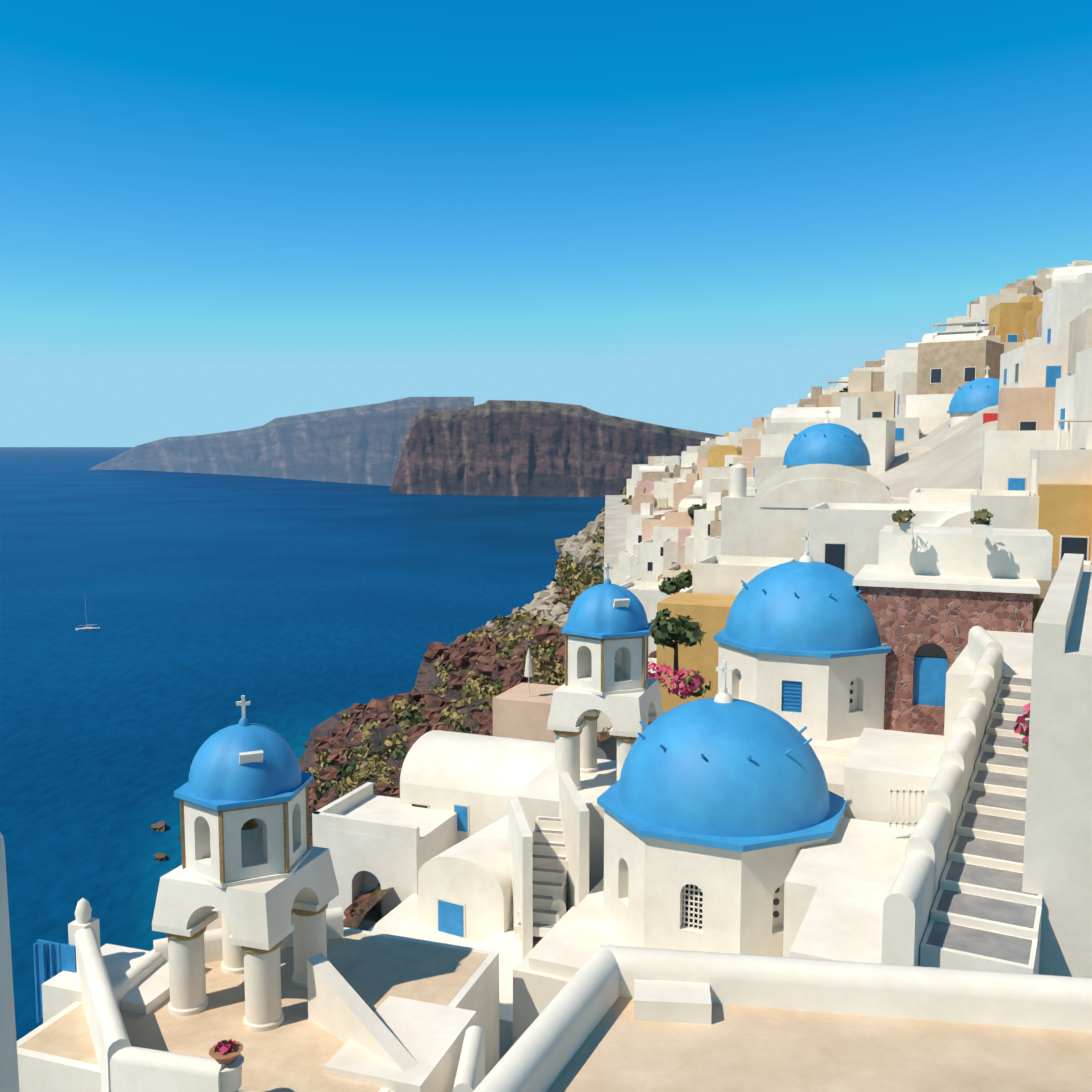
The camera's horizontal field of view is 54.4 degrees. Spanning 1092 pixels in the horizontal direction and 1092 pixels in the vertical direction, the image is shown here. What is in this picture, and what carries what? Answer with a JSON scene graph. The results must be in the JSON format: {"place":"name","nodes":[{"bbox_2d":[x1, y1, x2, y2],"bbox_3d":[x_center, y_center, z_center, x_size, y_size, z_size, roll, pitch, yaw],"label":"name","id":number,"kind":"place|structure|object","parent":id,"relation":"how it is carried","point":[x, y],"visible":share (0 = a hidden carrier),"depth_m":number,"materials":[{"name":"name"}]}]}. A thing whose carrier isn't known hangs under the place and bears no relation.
{"place":"outdoors","nodes":[
{"label":"outdoors","id":0,"kind":"place"},
{"bbox_2d":[184,788,307,882],"bbox_3d":[-7.073,6.550,25.075,2.562,1.720,2.816,0,5,1],"label":"belfry drum","id":1,"kind":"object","parent":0,"point":[258,851],"depth_m":24.20,"materials":[{"name":"white paint"}]},
{"bbox_2d":[0,447,604,1040],"bbox_3d":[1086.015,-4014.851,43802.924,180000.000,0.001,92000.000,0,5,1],"label":"sea","id":2,"kind":"structure","parent":0,"point":[158,575],"depth_m":934.30,"materials":[{"name":"liquid"}]},
{"bbox_2d":[75,600,99,629],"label":"sailing yacht","id":3,"kind":"object","parent":2,"relation":"in","point":[88,628],"visible":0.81,"depth_m":724.20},
{"bbox_2d":[70,680,376,950],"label":"sea shallows","id":4,"kind":"structure","parent":2,"relation":"on","point":[136,745],"depth_m":425.16,"materials":[{"name":"liquid"}]},
{"bbox_2d":[90,397,473,485],"bbox_3d":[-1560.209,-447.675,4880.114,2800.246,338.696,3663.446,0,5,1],"label":"headland","id":5,"kind":"structure","parent":2,"relation":"on","point":[362,444],"depth_m":3994.12,"materials":[{"name":"grey stone"}]},
{"bbox_2d":[390,400,724,496],"bbox_3d":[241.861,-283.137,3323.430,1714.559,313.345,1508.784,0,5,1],"label":"headland","id":6,"kind":"structure","parent":2,"relation":"on","point":[517,448],"depth_m":2809.66,"materials":[{"name":"brown stone"}]},
{"bbox_2d":[151,487,656,928],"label":"cliff terrain","id":7,"kind":"structure","parent":0,"point":[363,904],"depth_m":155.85,"materials":[{"name":"brown stone"}]},
{"bbox_2d":[312,795,457,930],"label":"white house","id":8,"kind":"structure","parent":7,"relation":"on","point":[363,863],"depth_m":39.45,"materials":[{"name":"white paint"}]},
{"bbox_2d":[0,509,1091,1091],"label":"houses","id":9,"kind":"structure","parent":7,"relation":"on","point":[936,913],"depth_m":22.47,"materials":[{"name":"white paint"}]},
{"bbox_2d":[152,695,338,1031],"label":"bell tower","id":10,"kind":"structure","parent":9,"relation":"on","point":[244,763],"depth_m":24.24,"materials":[{"name":"paint"}]},
{"bbox_2d":[152,846,338,943],"bbox_3d":[-7.073,8.031,25.215,3.080,1.070,3.080,2,6,18],"label":"bell tower base","id":11,"kind":"object","parent":10,"relation":"attached to","point":[259,912],"visible":0.65,"depth_m":24.04,"materials":[{"name":"white paint"}]},
{"bbox_2d":[547,562,662,790],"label":"bell tower","id":12,"kind":"structure","parent":9,"relation":"on","point":[606,611],"depth_m":36.95,"materials":[{"name":"blue paint"}]},
{"bbox_2d":[547,678,662,732],"bbox_3d":[2.181,5.554,38.024,3.378,1.173,3.378,2,6,18],"label":"bell tower base","id":13,"kind":"object","parent":12,"relation":"attached to","point":[627,712],"visible":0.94,"depth_m":36.67,"materials":[{"name":"white paint"}]},
{"bbox_2d":[597,660,846,929],"bbox_3d":[4.935,6.398,29.696,7.000,6.472,7.000,0,5,1],"label":"church dome","id":14,"kind":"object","parent":9,"relation":"on","point":[723,770],"visible":0.98,"depth_m":27.60,"materials":[{"name":"blue paint"}]},
{"bbox_2d":[713,532,891,712],"bbox_3d":[9.903,2.574,40.565,6.993,6.260,6.993,0,5,1],"label":"church dome","id":15,"kind":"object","parent":9,"relation":"on","point":[805,606],"visible":0.9,"depth_m":38.31,"materials":[{"name":"blue paint"}]},
{"bbox_2d":[859,586,1032,735],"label":"stone wall","id":16,"kind":"structure","parent":9,"relation":"on","point":[910,622],"depth_m":38.14,"materials":[{"name":"brown stone"}]},
{"bbox_2d":[0,0,1091,446],"label":"sky","id":17,"kind":"structure","parent":0,"point":[217,216],"materials":[{"name":"blue"}]},
{"bbox_2d":[567,636,645,691],"bbox_3d":[2.181,3.929,37.871,2.875,1.887,3.071,0,5,1],"label":"belfry drum","id":18,"kind":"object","parent":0,"point":[623,670],"depth_m":36.83,"materials":[{"name":"white paint"}]},
{"bbox_2d":[604,809,826,956],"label":"church drum wall","id":19,"kind":"structure","parent":0,"point":[646,881],"depth_m":27.20,"materials":[{"name":"white paint"}]},
{"bbox_2d":[604,405,997,584],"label":"village ground","id":20,"kind":"structure","parent":0,"point":[953,461],"depth_m":80.67,"materials":[{"name":"paint"}]},
{"bbox_2d":[648,388,847,698],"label":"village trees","id":21,"kind":"object","parent":20,"relation":"on","point":[665,632],"visible":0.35,"depth_m":50.68,"materials":[{"name":"green plant"}]},
{"bbox_2d":[597,301,1072,759],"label":"hillside buildings","id":22,"kind":"structure","parent":20,"relation":"on","point":[833,497],"depth_m":63.50,"materials":[{"name":"white paint"}]},
{"bbox_2d":[618,260,1091,629],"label":"village houses","id":23,"kind":"structure","parent":20,"relation":"on","point":[1031,331],"depth_m":100.82,"materials":[{"name":"white paint"}]},
{"bbox_2d":[718,644,885,740],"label":"church drum wall","id":24,"kind":"structure","parent":0,"point":[830,711],"depth_m":38.09,"materials":[{"name":"white paint"}]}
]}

